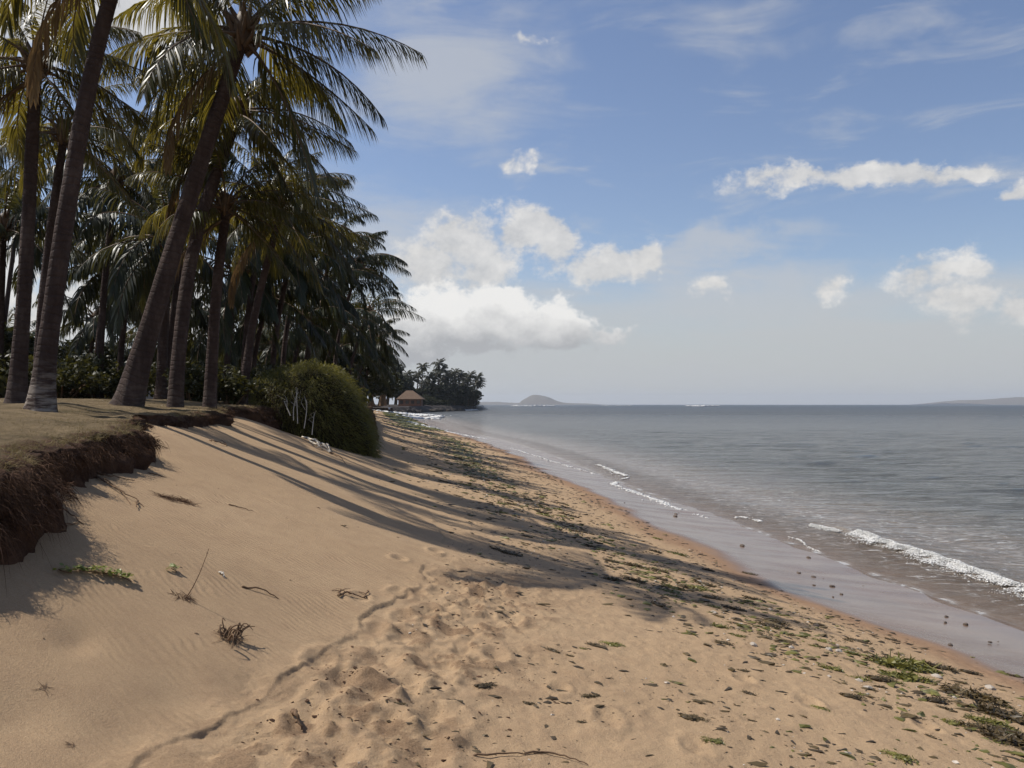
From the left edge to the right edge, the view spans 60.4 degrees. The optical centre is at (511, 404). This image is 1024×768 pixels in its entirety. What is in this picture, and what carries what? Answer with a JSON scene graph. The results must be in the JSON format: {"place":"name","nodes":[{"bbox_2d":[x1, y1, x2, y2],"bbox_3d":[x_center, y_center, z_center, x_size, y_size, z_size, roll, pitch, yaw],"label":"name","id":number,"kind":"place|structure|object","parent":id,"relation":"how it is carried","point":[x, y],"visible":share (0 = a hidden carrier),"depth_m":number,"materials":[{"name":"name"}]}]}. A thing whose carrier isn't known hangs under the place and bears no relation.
{"place":"outdoors","nodes":[
{"label":"outdoors","id":0,"kind":"place"},
{"bbox_2d":[0,398,378,564],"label":"grass bank","id":1,"kind":"structure","parent":0,"point":[154,418],"depth_m":7.97,"materials":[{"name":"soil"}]},
{"bbox_2d":[0,367,8,397],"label":"shrub","id":2,"kind":"object","parent":1,"relation":"on","point":[3,380],"visible":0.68,"depth_m":20.93,"materials":[{"name":"green plant"}]},
{"bbox_2d":[4,322,13,354],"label":"broadleaf tree","id":3,"kind":"object","parent":1,"relation":"on","point":[8,334],"visible":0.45,"depth_m":29.95,"materials":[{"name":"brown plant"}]},
{"bbox_2d":[0,349,32,397],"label":"shrub","id":4,"kind":"object","parent":1,"relation":"on","point":[6,362],"visible":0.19,"depth_m":23.87,"materials":[{"name":"green plant"}]},
{"bbox_2d":[4,333,34,364],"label":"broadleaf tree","id":5,"kind":"object","parent":1,"relation":"on","point":[31,343],"visible":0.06,"depth_m":40.12,"materials":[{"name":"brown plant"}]},
{"bbox_2d":[0,153,84,326],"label":"palm tree","id":6,"kind":"object","parent":1,"relation":"on","point":[9,280],"visible":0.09,"depth_m":31.94,"materials":[{"name":"green plant"}]},
{"bbox_2d":[0,166,99,396],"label":"palm tree","id":7,"kind":"object","parent":1,"relation":"on","point":[10,226],"visible":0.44,"depth_m":23.92,"materials":[{"name":"green plant"}]},
{"bbox_2d":[0,201,100,309],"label":"palm tree","id":8,"kind":"object","parent":1,"relation":"on","point":[15,273],"visible":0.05,"depth_m":38.27,"materials":[{"name":"green plant"}]},
{"bbox_2d":[56,358,109,398],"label":"shrub","id":9,"kind":"object","parent":1,"relation":"on","point":[64,381],"visible":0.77,"depth_m":20.98,"materials":[{"name":"green plant"}]},
{"bbox_2d":[32,296,135,358],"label":"palm tree","id":10,"kind":"object","parent":1,"relation":"on","point":[87,331],"visible":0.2,"depth_m":37.28,"materials":[{"name":"green plant"}]},
{"bbox_2d":[57,349,110,398],"bbox_3d":[-11.015,-0.694,22.191,1.736,1.424,1.461,0,0,23],"label":"shrub","id":11,"kind":"object","parent":1,"relation":"on","point":[74,359],"visible":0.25,"depth_m":21.97,"materials":[{"name":"green plant"}]},
{"bbox_2d":[0,62,173,363],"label":"palm tree","id":12,"kind":"object","parent":1,"relation":"on","point":[59,141],"visible":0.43,"depth_m":18.93,"materials":[{"name":"green plant"}]},
{"bbox_2d":[0,0,177,403],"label":"palm tree","id":13,"kind":"object","parent":1,"relation":"on","point":[26,136],"visible":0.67,"depth_m":12.93,"materials":[{"name":"green plant"}]},
{"bbox_2d":[57,338,125,369],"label":"broadleaf tree","id":14,"kind":"object","parent":1,"relation":"on","point":[107,352],"visible":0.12,"depth_m":44.56,"materials":[{"name":"green plant"}]},
{"bbox_2d":[36,213,170,358],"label":"palm tree","id":15,"kind":"object","parent":1,"relation":"on","point":[78,307],"visible":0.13,"depth_m":27.86,"materials":[{"name":"green plant"}]},
{"bbox_2d":[37,126,179,398],"bbox_3d":[-10.732,-3.958,23.841,3.989,7.917,3.859,0,0,-20],"label":"palm tree","id":16,"kind":"object","parent":1,"relation":"on","point":[82,198],"visible":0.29,"depth_m":23.91,"materials":[{"name":"green plant"}]},
{"bbox_2d":[79,352,152,398],"bbox_3d":[-11.232,-0.707,23.741,2.436,1.431,2.112,0,0,5],"label":"shrub","id":17,"kind":"object","parent":1,"relation":"on","point":[113,386],"visible":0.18,"depth_m":23.85,"materials":[{"name":"green plant"}]},
{"bbox_2d":[91,357,152,397],"bbox_3d":[-12.300,-0.700,27.249,2.196,1.550,2.317,0,0,-22],"label":"shrub","id":18,"kind":"object","parent":1,"relation":"on","point":[121,370],"visible":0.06,"depth_m":26.88,"materials":[{"name":"green plant"}]},
{"bbox_2d":[0,0,281,412],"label":"palm tree","id":19,"kind":"object","parent":1,"relation":"on","point":[42,394],"visible":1,"depth_m":10.83,"materials":[{"name":"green plant"}]},
{"bbox_2d":[69,179,217,372],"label":"palm tree","id":20,"kind":"object","parent":1,"relation":"on","point":[121,346],"visible":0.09,"depth_m":27.88,"materials":[{"name":"green plant"}]},
{"bbox_2d":[79,239,208,357],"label":"palm tree","id":21,"kind":"object","parent":1,"relation":"on","point":[110,337],"visible":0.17,"depth_m":29.09,"materials":[{"name":"green plant"}]},
{"bbox_2d":[148,362,170,393],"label":"shrub","id":22,"kind":"object","parent":1,"relation":"on","point":[152,375],"visible":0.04,"depth_m":33.62,"materials":[{"name":"green plant"}]},
{"bbox_2d":[72,159,260,398],"bbox_3d":[-8.667,-2.926,22.169,4.349,5.957,5.025,0,0,-30],"label":"palm tree","id":23,"kind":"object","parent":1,"relation":"on","point":[117,290],"visible":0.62,"depth_m":21.32,"materials":[{"name":"green plant"}]},
{"bbox_2d":[106,95,247,372],"bbox_3d":[-10.278,-4.547,27.178,4.349,9.246,5.025,0,0,-25],"label":"palm tree","id":24,"kind":"object","parent":1,"relation":"on","point":[232,159],"visible":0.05,"depth_m":26.29,"materials":[{"name":"green plant"}]},
{"bbox_2d":[0,408,368,592],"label":"root fringe","id":25,"kind":"object","parent":1,"relation":"attached to","point":[49,465],"visible":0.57,"depth_m":5.45,"materials":[{"name":"plant"}]},
{"bbox_2d":[162,357,221,401],"bbox_3d":[-7.236,-0.540,20.125,1.169,1.139,1.389,0,0,10],"label":"shrub","id":26,"kind":"object","parent":1,"relation":"on","point":[194,379],"visible":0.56,"depth_m":19.86,"materials":[{"name":"green plant"}]},
{"bbox_2d":[168,359,237,401],"bbox_3d":[-8.360,-0.590,23.790,2.214,1.301,1.920,0,0,-7],"label":"shrub","id":27,"kind":"object","parent":1,"relation":"on","point":[203,363],"visible":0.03,"depth_m":23.88,"materials":[{"name":"green plant"}]},
{"bbox_2d":[137,51,272,367],"bbox_3d":[-8.743,-5.164,25.828,3.984,10.540,3.614,0,0,-34],"label":"palm tree","id":28,"kind":"object","parent":1,"relation":"on","point":[176,285],"visible":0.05,"depth_m":25.93,"materials":[{"name":"green plant"}]},
{"bbox_2d":[124,142,324,408],"bbox_3d":[-5.436,-2.357,16.323,3.278,5.073,2.679,0,0,14],"label":"palm tree","id":29,"kind":"object","parent":1,"relation":"on","point":[225,206],"visible":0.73,"depth_m":16.41,"materials":[{"name":"green plant"}]},
{"bbox_2d":[184,363,269,404],"bbox_3d":[-6.540,-0.425,20.144,1.545,1.034,1.464,0,0,43],"label":"shrub","id":30,"kind":"object","parent":1,"relation":"on","point":[232,388],"visible":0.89,"depth_m":19.93,"materials":[{"name":"green plant"}]},
{"bbox_2d":[186,278,283,371],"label":"palm tree","id":31,"kind":"object","parent":1,"relation":"on","point":[197,355],"visible":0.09,"depth_m":33.13,"materials":[{"name":"green plant"}]},
{"bbox_2d":[132,216,339,400],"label":"palm tree","id":32,"kind":"object","parent":1,"relation":"on","point":[269,314],"visible":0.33,"depth_m":25.86,"materials":[{"name":"green plant"}]},
{"bbox_2d":[131,50,358,406],"bbox_3d":[-4.974,-3.288,16.515,4.202,6.954,2.802,0,0,0],"label":"palm tree","id":33,"kind":"object","parent":1,"relation":"on","point":[263,142],"visible":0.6,"depth_m":16.21,"materials":[{"name":"green plant"}]},
{"bbox_2d":[73,0,426,405],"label":"palm tree","id":34,"kind":"object","parent":1,"relation":"on","point":[239,29],"visible":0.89,"depth_m":14.29,"materials":[{"name":"green plant"}]},
{"bbox_2d":[235,363,273,400],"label":"shrub","id":35,"kind":"object","parent":1,"relation":"on","point":[253,372],"visible":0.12,"depth_m":23.87,"materials":[{"name":"green plant"}]},
{"bbox_2d":[194,248,339,397],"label":"palm tree","id":36,"kind":"object","parent":1,"relation":"on","point":[289,309],"visible":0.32,"depth_m":29.59,"materials":[{"name":"green plant"}]},
{"bbox_2d":[169,125,367,370],"bbox_3d":[-6.888,-3.770,26.170,5.324,7.781,4.536,0,0,18],"label":"palm tree","id":37,"kind":"object","parent":1,"relation":"on","point":[257,257],"visible":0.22,"depth_m":25.87,"materials":[{"name":"green plant"}]},
{"bbox_2d":[189,142,379,404],"bbox_3d":[-5.216,-3.069,20.412,4.316,6.398,3.184,0,0,21],"label":"palm tree","id":38,"kind":"object","parent":1,"relation":"on","point":[326,226],"visible":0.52,"depth_m":20.40,"materials":[{"name":"green plant"}]},
{"bbox_2d":[230,209,362,368],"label":"palm tree","id":39,"kind":"object","parent":1,"relation":"on","point":[301,296],"visible":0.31,"depth_m":27.93,"materials":[{"name":"green plant"}]},
{"bbox_2d":[254,276,360,370],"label":"palm tree","id":40,"kind":"object","parent":1,"relation":"on","point":[292,337],"visible":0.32,"depth_m":35.46,"materials":[{"name":"green plant"}]},
{"bbox_2d":[291,340,345,367],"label":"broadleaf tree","id":41,"kind":"object","parent":1,"relation":"on","point":[343,363],"visible":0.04,"depth_m":50.47,"materials":[{"name":"green plant"}]},
{"bbox_2d":[280,176,367,365],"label":"palm tree","id":42,"kind":"object","parent":1,"relation":"on","point":[284,343],"visible":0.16,"depth_m":32.93,"materials":[{"name":"green plant"}]},
{"bbox_2d":[298,334,366,373],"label":"broadleaf tree","id":43,"kind":"object","parent":1,"relation":"on","point":[356,362],"visible":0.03,"depth_m":54.91,"materials":[{"name":"green plant"}]},
{"bbox_2d":[277,242,403,360],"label":"palm tree","id":44,"kind":"object","parent":1,"relation":"on","point":[348,306],"visible":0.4,"depth_m":37.69,"materials":[{"name":"green plant"}]},
{"bbox_2d":[299,323,382,405],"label":"palm tree","id":45,"kind":"object","parent":1,"relation":"on","point":[346,346],"visible":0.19,"depth_m":51.69,"materials":[{"name":"green plant"}]},
{"bbox_2d":[303,287,388,376],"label":"palm tree","id":46,"kind":"object","parent":1,"relation":"on","point":[374,321],"visible":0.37,"depth_m":45.77,"materials":[{"name":"green plant"}]},
{"bbox_2d":[306,213,386,363],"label":"palm tree","id":47,"kind":"object","parent":1,"relation":"on","point":[365,236],"visible":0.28,"depth_m":37.93,"materials":[{"name":"green plant"}]},
{"bbox_2d":[338,364,372,404],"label":"shrub","id":48,"kind":"object","parent":1,"relation":"on","point":[365,390],"visible":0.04,"depth_m":41.39,"materials":[{"name":"green plant"}]},
{"bbox_2d":[316,230,410,364],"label":"palm tree","id":49,"kind":"object","parent":1,"relation":"on","point":[384,259],"visible":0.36,"depth_m":41.79,"materials":[{"name":"green plant"}]},
{"bbox_2d":[343,320,405,399],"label":"palm tree","id":50,"kind":"object","parent":1,"relation":"on","point":[382,366],"visible":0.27,"depth_m":61.84,"materials":[{"name":"green plant"}]},
{"bbox_2d":[360,346,389,384],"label":"broadleaf tree","id":51,"kind":"object","parent":1,"relation":"on","point":[370,373],"visible":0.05,"depth_m":66.17,"materials":[{"name":"green plant"}]},
{"bbox_2d":[342,318,409,395],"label":"palm tree","id":52,"kind":"object","parent":1,"relation":"on","point":[401,340],"visible":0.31,"depth_m":65.92,"materials":[{"name":"green plant"}]},
{"bbox_2d":[336,279,425,381],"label":"palm tree","id":53,"kind":"object","parent":1,"relation":"on","point":[384,325],"visible":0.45,"depth_m":49.76,"materials":[{"name":"green plant"}]},
{"bbox_2d":[370,371,402,406],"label":"broadleaf tree","id":54,"kind":"object","parent":1,"relation":"on","point":[382,390],"visible":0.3,"depth_m":149.59,"materials":[{"name":"green plant"}]},
{"bbox_2d":[373,404,477,412],"bbox_3d":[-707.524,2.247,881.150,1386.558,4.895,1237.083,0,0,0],"label":"headland","id":55,"kind":"structure","parent":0,"point":[423,407],"depth_m":338.79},
{"bbox_2d":[389,364,412,389],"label":"broadleaf tree","id":56,"kind":"object","parent":55,"relation":"on","point":[408,380],"visible":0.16,"depth_m":319.40,"materials":[{"name":"green plant"}]},
{"bbox_2d":[396,390,424,405],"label":"beach house","id":57,"kind":"structure","parent":55,"relation":"on","point":[409,398],"depth_m":269.00,"materials":[{"name":"brown"}]},
{"bbox_2d":[437,383,456,398],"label":"broadleaf tree","id":58,"kind":"object","parent":55,"relation":"on","point":[452,395],"visible":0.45,"depth_m":405.94,"materials":[{"name":"green plant"}]},
{"bbox_2d":[455,386,478,404],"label":"broadleaf tree","id":59,"kind":"object","parent":55,"relation":"on","point":[473,395],"visible":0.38,"depth_m":423.34,"materials":[{"name":"green plant"}]},
{"bbox_2d":[0,410,1023,767],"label":"beach","id":60,"kind":"structure","parent":0,"point":[140,668],"depth_m":6.15,"materials":[{"name":"sand"}]},
{"bbox_2d":[7,307,70,347],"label":"palm tree","id":61,"kind":"object","parent":60,"relation":"on","point":[13,315],"visible":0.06,"depth_m":44.68,"materials":[{"name":"green plant"}]},
{"bbox_2d":[72,565,133,581],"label":"beach vine","id":62,"kind":"object","parent":60,"relation":"on","point":[86,569],"visible":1,"depth_m":5.13,"materials":[{"name":"green plant"}]},
{"bbox_2d":[97,476,143,506],"bbox_3d":[-3.143,0.667,7.005,1.028,0.246,0.128,0,0,44],"label":"exposed root","id":63,"kind":"object","parent":60,"relation":"on","point":[111,484],"visible":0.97,"depth_m":6.94,"materials":[{"name":"brown plant"}]},
{"bbox_2d":[91,298,234,374],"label":"palm tree","id":64,"kind":"object","parent":60,"relation":"on","point":[129,338],"visible":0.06,"depth_m":35.94,"materials":[{"name":"green plant"}]},
{"bbox_2d":[166,549,208,606],"bbox_3d":[-1.961,1.034,5.279,0.220,0.338,0.178,0,0,35],"label":"dead plant","id":65,"kind":"object","parent":60,"relation":"on","point":[186,597],"visible":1,"depth_m":5.29,"materials":[{"name":"plant"}]},
{"bbox_2d":[211,618,254,649],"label":"root clump","id":66,"kind":"object","parent":60,"relation":"on","point":[228,635],"visible":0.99,"depth_m":5.03,"materials":[{"name":"brown plant"}]},
{"bbox_2d":[218,317,325,369],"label":"palm tree","id":67,"kind":"object","parent":60,"relation":"on","point":[264,354],"visible":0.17,"depth_m":39.47,"materials":[{"name":"green plant"}]},
{"bbox_2d":[290,708,302,729],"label":"twig","id":68,"kind":"object","parent":60,"relation":"on","point":[293,711],"visible":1,"depth_m":4.36,"materials":[{"name":"wood"}]},
{"bbox_2d":[302,436,330,452],"bbox_3d":[-4.209,0.805,18.819,0.587,0.271,3.636,0,0,-13],"label":"driftwood","id":69,"kind":"object","parent":60,"relation":"on","point":[317,443],"visible":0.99,"depth_m":17.74,"materials":[{"name":"wood"}]},
{"bbox_2d":[248,358,385,458],"bbox_3d":[-4.923,0.901,22.035,3.685,4.143,4.194,0,0,0],"label":"rounded bush","id":70,"kind":"object","parent":60,"relation":"on","point":[323,404],"visible":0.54,"depth_m":20.97,"materials":[{"name":"green plant"}]},
{"bbox_2d":[331,588,368,598],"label":"twig","id":71,"kind":"object","parent":60,"relation":"on","point":[339,593],"visible":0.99,"depth_m":6.45,"materials":[{"name":"wood"}]},
{"bbox_2d":[382,412,443,430],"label":"seaweed band","id":72,"kind":"object","parent":60,"relation":"on","point":[402,419],"visible":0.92,"depth_m":118.53,"materials":[{"name":"plant"}]},
{"bbox_2d":[241,544,647,766],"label":"trampled crumbs","id":73,"kind":"object","parent":60,"relation":"on","point":[360,689],"visible":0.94,"depth_m":5.03,"materials":[{"name":"sand"}]},
{"bbox_2d":[389,423,510,479],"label":"seaweed band","id":74,"kind":"object","parent":60,"relation":"on","point":[459,448],"visible":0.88,"depth_m":40.10,"materials":[{"name":"plant"}]},
{"bbox_2d":[474,681,497,688],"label":"seaweed clump","id":75,"kind":"object","parent":60,"relation":"on","point":[485,685],"visible":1,"depth_m":5.28,"materials":[{"name":"plant"}]},
{"bbox_2d":[376,414,629,515],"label":"dark seaweed band","id":76,"kind":"object","parent":60,"relation":"on","point":[484,463],"visible":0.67,"depth_m":35.91,"materials":[{"name":"plant"}]},
{"bbox_2d":[489,546,522,556],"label":"seaweed clump","id":77,"kind":"object","parent":60,"relation":"on","point":[505,551],"visible":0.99,"depth_m":10.00,"materials":[{"name":"plant"}]},
{"bbox_2d":[473,752,542,755],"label":"twig","id":78,"kind":"object","parent":60,"relation":"on","point":[484,754],"visible":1,"depth_m":4.38,"materials":[{"name":"wood"}]},
{"bbox_2d":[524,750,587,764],"bbox_3d":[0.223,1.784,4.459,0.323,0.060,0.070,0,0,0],"label":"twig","id":79,"kind":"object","parent":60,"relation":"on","point":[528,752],"visible":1,"depth_m":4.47,"materials":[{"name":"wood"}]},
{"bbox_2d":[280,438,1023,767],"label":"dry litter","id":80,"kind":"object","parent":60,"relation":"on","point":[490,763],"visible":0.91,"depth_m":7.93,"materials":[{"name":"plant"}]},
{"bbox_2d":[336,421,1023,767],"bbox_3d":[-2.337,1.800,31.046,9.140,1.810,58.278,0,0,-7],"label":"seaweed scraps","id":81,"kind":"object","parent":60,"relation":"on","point":[758,763],"visible":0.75,"depth_m":8.59,"materials":[{"name":"plant"}]},
{"bbox_2d":[358,483,1019,767],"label":"shell fragments","id":82,"kind":"object","parent":60,"relation":"on","point":[955,761],"visible":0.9,"depth_m":7.53,"materials":[{"name":"white stone"}]},
{"bbox_2d":[678,712,710,721],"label":"seaweed clump","id":83,"kind":"object","parent":60,"relation":"on","point":[690,717],"visible":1,"depth_m":5.32,"materials":[{"name":"plant"}]},
{"bbox_2d":[700,736,724,744],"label":"seaweed clump","id":84,"kind":"object","parent":60,"relation":"on","point":[717,741],"visible":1,"depth_m":4.96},
{"bbox_2d":[837,692,867,700],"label":"seaweed clump","id":85,"kind":"object","parent":60,"relation":"on","point":[849,695],"visible":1,"depth_m":6.35,"materials":[{"name":"plant"}]},
{"bbox_2d":[864,674,897,682],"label":"seaweed clump","id":86,"kind":"object","parent":60,"relation":"on","point":[888,679],"visible":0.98,"depth_m":7.10,"materials":[{"name":"plant"}]},
{"bbox_2d":[878,749,918,764],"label":"seaweed clump","id":87,"kind":"object","parent":60,"relation":"on","point":[894,754],"visible":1,"depth_m":5.21,"materials":[{"name":"plant"}]},
{"bbox_2d":[862,648,945,675],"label":"seaweed clump","id":88,"kind":"object","parent":60,"relation":"on","point":[901,663],"visible":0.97,"depth_m":7.88,"materials":[{"name":"plant"}]},
{"bbox_2d":[877,668,938,685],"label":"seaweed clump","id":89,"kind":"object","parent":60,"relation":"on","point":[904,675],"visible":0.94,"depth_m":7.39,"materials":[{"name":"plant"}]},
{"bbox_2d":[919,695,952,704],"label":"seaweed clump","id":90,"kind":"object","parent":60,"relation":"on","point":[936,699],"visible":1,"depth_m":6.71,"materials":[{"name":"plant"}]},
{"bbox_2d":[923,660,960,672],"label":"seaweed clump","id":91,"kind":"object","parent":60,"relation":"on","point":[944,667],"visible":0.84,"depth_m":8.17,"materials":[{"name":"plant"}]},
{"bbox_2d":[953,718,990,729],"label":"seaweed clump","id":92,"kind":"object","parent":60,"relation":"on","point":[969,724],"visible":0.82,"depth_m":6.14,"materials":[{"name":"plant"}]},
{"bbox_2d":[936,681,1012,707],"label":"seaweed clump","id":93,"kind":"object","parent":60,"relation":"on","point":[969,693],"visible":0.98,"depth_m":7.07,"materials":[{"name":"plant"}]},
{"bbox_2d":[963,709,1014,727],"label":"seaweed clump","id":94,"kind":"object","parent":60,"relation":"on","point":[983,719],"visible":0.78,"depth_m":6.32,"materials":[{"name":"plant"}]},
{"bbox_2d":[969,698,1023,725],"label":"seaweed clump","id":95,"kind":"object","parent":60,"relation":"on","point":[1010,716],"visible":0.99,"depth_m":6.61,"materials":[{"name":"plant"}]},
{"bbox_2d":[973,723,1023,748],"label":"seaweed clump","id":96,"kind":"object","parent":60,"relation":"on","point":[1015,739],"visible":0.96,"depth_m":5.95,"materials":[{"name":"plant"}]},
{"bbox_2d":[985,721,1023,735],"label":"seaweed clump","id":97,"kind":"object","parent":60,"relation":"on","point":[1006,729],"visible":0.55,"depth_m":6.17,"materials":[{"name":"plant"}]},
{"bbox_2d":[0,0,1023,404],"label":"sky","id":98,"kind":"structure","parent":0,"point":[606,202],"materials":[{"name":"blue"}]},
{"bbox_2d":[479,402,603,404],"bbox_3d":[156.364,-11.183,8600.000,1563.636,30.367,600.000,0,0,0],"label":"island","id":99,"kind":"structure","parent":0,"point":[493,403],"depth_m":8382.49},
{"bbox_2d":[518,395,576,404],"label":"island hill","id":100,"kind":"structure","parent":0,"point":[537,400],"depth_m":7619.58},
{"bbox_2d":[415,405,1023,613],"bbox_3d":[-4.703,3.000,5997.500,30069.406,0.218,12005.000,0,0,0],"label":"sea","id":101,"kind":"structure","parent":0,"point":[946,481],"depth_m":45.58,"materials":[{"name":"liquid"}]},
{"bbox_2d":[376,410,450,415],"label":"surf patch","id":102,"kind":"object","parent":101,"relation":"on","point":[414,414],"visible":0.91,"depth_m":228.82,"materials":[{"name":"white liquid"}]},
{"bbox_2d":[597,464,681,509],"bbox_3d":[4.159,2.954,34.184,1.525,0.120,19.166,0,0,0],"label":"swash foam","id":103,"kind":"object","parent":101,"relation":"on","point":[614,471],"visible":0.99,"depth_m":30.49,"materials":[{"name":"white"}]},
{"bbox_2d":[806,523,842,531],"bbox_3d":[7.419,2.950,20.998,0.428,0.076,1.296,0,0,-14],"label":"short foam","id":104,"kind":"object","parent":101,"relation":"on","point":[825,527],"visible":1,"depth_m":21.01,"materials":[{"name":"white"}]},
{"bbox_2d":[840,529,1023,596],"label":"breaker foam","id":105,"kind":"object","parent":101,"relation":"on","point":[959,565],"visible":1,"depth_m":16.41,"materials":[{"name":"white"}]},
{"bbox_2d":[911,397,1023,404],"bbox_3d":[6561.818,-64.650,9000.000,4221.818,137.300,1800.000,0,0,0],"label":"coast hills","id":106,"kind":"structure","parent":0,"point":[1011,401],"depth_m":8761.40,"materials":[{"name":"grey"}]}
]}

